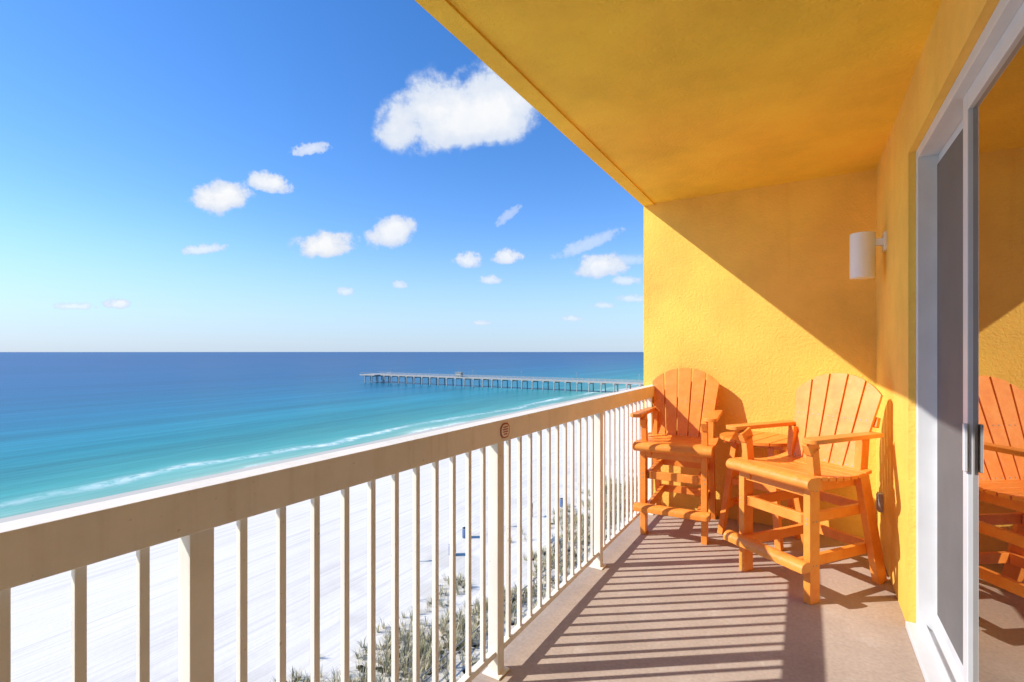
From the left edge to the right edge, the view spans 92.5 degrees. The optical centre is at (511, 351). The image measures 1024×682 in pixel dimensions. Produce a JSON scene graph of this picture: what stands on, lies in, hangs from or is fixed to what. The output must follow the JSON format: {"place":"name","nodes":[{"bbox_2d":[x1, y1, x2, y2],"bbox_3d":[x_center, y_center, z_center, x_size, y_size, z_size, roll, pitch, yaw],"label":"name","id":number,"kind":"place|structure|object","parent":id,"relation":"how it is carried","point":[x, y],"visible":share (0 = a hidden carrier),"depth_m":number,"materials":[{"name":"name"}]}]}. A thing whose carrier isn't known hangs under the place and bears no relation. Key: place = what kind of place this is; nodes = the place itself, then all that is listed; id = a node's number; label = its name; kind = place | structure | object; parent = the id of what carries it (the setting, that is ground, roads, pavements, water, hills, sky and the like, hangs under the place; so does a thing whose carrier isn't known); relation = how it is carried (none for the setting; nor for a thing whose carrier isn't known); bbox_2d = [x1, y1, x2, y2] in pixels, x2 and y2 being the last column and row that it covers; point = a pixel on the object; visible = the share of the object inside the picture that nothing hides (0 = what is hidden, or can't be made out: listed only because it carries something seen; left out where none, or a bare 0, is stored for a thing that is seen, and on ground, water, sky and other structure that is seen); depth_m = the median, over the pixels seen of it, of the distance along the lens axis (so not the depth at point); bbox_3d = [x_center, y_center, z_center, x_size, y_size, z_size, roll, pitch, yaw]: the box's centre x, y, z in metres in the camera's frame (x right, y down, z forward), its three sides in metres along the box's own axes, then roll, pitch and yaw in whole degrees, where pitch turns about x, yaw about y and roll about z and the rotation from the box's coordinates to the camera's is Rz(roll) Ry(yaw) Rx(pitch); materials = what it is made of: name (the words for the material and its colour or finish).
{"place":"outdoors","nodes":[
{"label":"outdoors","id":0,"kind":"place"},
{"bbox_2d":[54,303,89,309],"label":"cloud","id":1,"kind":"structure","parent":0,"point":[85,306],"depth_m":5193.83,"materials":[{"name":"white"}]},
{"bbox_2d":[102,299,130,308],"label":"cloud","id":2,"kind":"structure","parent":0,"point":[119,304],"depth_m":5194.01,"materials":[{"name":"white"}]},
{"bbox_2d":[182,243,227,254],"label":"cloud","id":3,"kind":"structure","parent":0,"point":[205,249],"depth_m":5194.42,"materials":[{"name":"white"}]},
{"bbox_2d":[191,180,252,214],"bbox_3d":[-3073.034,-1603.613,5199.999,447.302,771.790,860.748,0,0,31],"label":"cloud","id":4,"kind":"structure","parent":0,"point":[219,197],"depth_m":5183.05,"materials":[{"name":"white"}]},
{"bbox_2d":[248,170,292,193],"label":"cloud","id":5,"kind":"structure","parent":0,"point":[266,181],"depth_m":5190.25,"materials":[{"name":"white"}]},
{"bbox_2d":[292,142,328,155],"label":"cloud","id":6,"kind":"structure","parent":0,"point":[309,149],"depth_m":5193.19,"materials":[{"name":"white"}]},
{"bbox_2d":[0,386,641,681],"bbox_3d":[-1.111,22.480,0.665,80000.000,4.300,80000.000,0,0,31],"label":"beach ground","id":7,"kind":"structure","parent":0,"point":[40,630],"depth_m":43.54,"materials":[{"name":"white sand"}]},
{"bbox_2d":[270,469,637,681],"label":"shrubs","id":8,"kind":"object","parent":7,"relation":"on","point":[403,667],"visible":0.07,"depth_m":35.56,"materials":[{"name":"green plant"}]},
{"bbox_2d":[462,527,464,537],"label":"beach trash barrel","id":9,"kind":"object","parent":7,"relation":"on","point":[463,532],"visible":0.48,"depth_m":53.31,"materials":[{"name":"blue plastic"}]},
{"bbox_2d":[359,368,643,392],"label":"fishing pier","id":10,"kind":"structure","parent":7,"relation":"on","point":[459,375],"depth_m":280.39,"materials":[{"name":"concrete"}]},
{"bbox_2d":[420,489,637,681],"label":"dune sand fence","id":11,"kind":"object","parent":7,"relation":"on","point":[447,653],"visible":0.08,"depth_m":35.44,"materials":[{"name":"brown wood"}]},
{"bbox_2d":[559,539,560,554],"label":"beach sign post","id":12,"kind":"object","parent":7,"relation":"on","point":[559,546],"visible":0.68,"depth_m":48.41,"materials":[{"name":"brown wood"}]},
{"bbox_2d":[0,352,643,518],"bbox_3d":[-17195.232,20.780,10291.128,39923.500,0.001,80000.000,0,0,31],"label":"sea water","id":13,"kind":"structure","parent":0,"point":[76,427],"depth_m":192.97,"materials":[{"name":"blue liquid"}]},
{"bbox_2d":[0,0,643,351],"label":"sky","id":14,"kind":"structure","parent":0,"point":[113,113],"materials":[{"name":"blue"}]},
{"bbox_2d":[294,231,351,257],"bbox_3d":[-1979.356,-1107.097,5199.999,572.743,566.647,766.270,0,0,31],"label":"cloud","id":15,"kind":"structure","parent":0,"point":[324,244],"depth_m":5196.80,"materials":[{"name":"white"}]},
{"bbox_2d":[337,287,352,295],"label":"cloud","id":16,"kind":"structure","parent":0,"point":[343,291],"depth_m":5198.19,"materials":[{"name":"white"}]},
{"bbox_2d":[365,215,415,247],"bbox_3d":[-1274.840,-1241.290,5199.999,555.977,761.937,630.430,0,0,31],"label":"cloud","id":17,"kind":"structure","parent":0,"point":[393,231],"depth_m":5191.73,"materials":[{"name":"white"}]},
{"bbox_2d":[393,280,406,287],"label":"cloud","id":18,"kind":"structure","parent":0,"point":[398,284],"depth_m":5198.86,"materials":[{"name":"white"}]},
{"bbox_2d":[374,64,534,150],"bbox_3d":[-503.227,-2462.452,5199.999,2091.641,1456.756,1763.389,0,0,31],"label":"cloud","id":19,"kind":"structure","parent":0,"point":[489,106],"depth_m":5171.47,"materials":[{"name":"white"}]},
{"bbox_2d":[455,251,480,267],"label":"cloud","id":20,"kind":"structure","parent":0,"point":[469,259],"depth_m":5196.81,"materials":[{"name":"white"}]},
{"bbox_2d":[480,275,501,283],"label":"cloud","id":21,"kind":"structure","parent":0,"point":[492,279],"depth_m":5199.43,"materials":[{"name":"white"}]},
{"bbox_2d":[492,248,523,263],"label":"cloud","id":22,"kind":"structure","parent":0,"point":[506,256],"depth_m":5198.81,"materials":[{"name":"white"}]},
{"bbox_2d":[575,253,629,278],"bbox_3d":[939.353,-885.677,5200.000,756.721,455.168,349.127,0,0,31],"label":"cloud","id":23,"kind":"structure","parent":0,"point":[597,266],"depth_m":5194.33,"materials":[{"name":"white"}]},
{"bbox_2d":[613,276,639,284],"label":"cloud","id":24,"kind":"structure","parent":0,"point":[624,280],"depth_m":5199.98,"materials":[{"name":"white"}]},
{"bbox_2d":[471,514,924,681],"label":"balcony floor","id":25,"kind":"structure","parent":0,"point":[667,599],"depth_m":2.59,"materials":[{"name":"beige concrete"}]},
{"bbox_2d":[0,384,654,681],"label":"balcony railing","id":26,"kind":"object","parent":25,"relation":"on","point":[191,516],"visible":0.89,"depth_m":1.47,"materials":[{"name":"beige metal"}]},
{"bbox_2d":[500,423,509,437],"bbox_3d":[-0.030,0.351,2.186,0.005,0.068,0.076,0,0,31],"label":"railing emblem","id":27,"kind":"object","parent":26,"relation":"attached to","point":[504,430],"visible":1,"depth_m":2.18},
{"bbox_2d":[630,368,722,544],"bbox_3d":[1.364,0.789,4.000,0.634,1.301,0.812,0,0,28],"label":"chair","id":28,"kind":"object","parent":25,"relation":"on","point":[673,441],"visible":1,"depth_m":4.08,"materials":[{"name":"orange wood"}]},
{"bbox_2d":[717,431,800,550],"bbox_3d":[1.919,1.048,3.810,0.560,0.774,0.554,0,0,-41],"label":"side table","id":29,"kind":"object","parent":25,"relation":"on","point":[772,442],"visible":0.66,"depth_m":3.79,"materials":[{"name":"orange wood"}]},
{"bbox_2d":[644,169,875,538],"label":"end wall","id":30,"kind":"structure","parent":25,"relation":"on","point":[759,305],"depth_m":4.08,"materials":[{"name":"yellow paint"}]},
{"bbox_2d":[415,0,941,205],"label":"ceiling","id":31,"kind":"structure","parent":30,"relation":"on","point":[646,102],"depth_m":2.45,"materials":[{"name":"yellow paint"}]},
{"bbox_2d":[723,373,886,604],"bbox_3d":[1.859,0.789,3.105,0.812,1.301,0.634,0,0,-23],"label":"chair","id":32,"kind":"object","parent":25,"relation":"on","point":[831,434],"visible":1,"depth_m":3.03,"materials":[{"name":"orange wood"}]},
{"bbox_2d":[876,0,999,622],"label":"wall","id":33,"kind":"structure","parent":25,"relation":"on","point":[957,29],"depth_m":2.63,"materials":[{"name":"yellow paint"}]},
{"bbox_2d":[850,231,886,279],"bbox_3d":[2.399,-0.649,3.308,0.197,0.302,0.144,0,0,31],"label":"wall lamp","id":34,"kind":"object","parent":33,"relation":"attached to","point":[864,244],"visible":1,"depth_m":3.26,"materials":[{"name":"white metal"}]},
{"bbox_2d":[876,492,882,512],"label":"electrical outlet","id":35,"kind":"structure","parent":33,"relation":"attached to","point":[879,501],"depth_m":3.35,"materials":[{"name":"plastic"}]},
{"bbox_2d":[905,0,1023,681],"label":"sliding door frame","id":36,"kind":"object","parent":33,"relation":"attached to","point":[999,39],"visible":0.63,"depth_m":2.24,"materials":[{"name":"white metal"}]},
{"bbox_2d":[937,129,962,664],"bbox_3d":[1.910,0.185,2.108,0.004,2.200,0.666,0,0,31],"label":"sliding door panel","id":37,"kind":"object","parent":36,"relation":"in","point":[950,389],"visible":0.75,"depth_m":2.18,"materials":[{"name":"glass"}]},
{"bbox_2d":[973,35,1023,681],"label":"sliding door glass","id":38,"kind":"object","parent":36,"relation":"in","point":[998,382],"visible":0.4,"depth_m":1.58,"materials":[{"name":"glass"}]}
]}

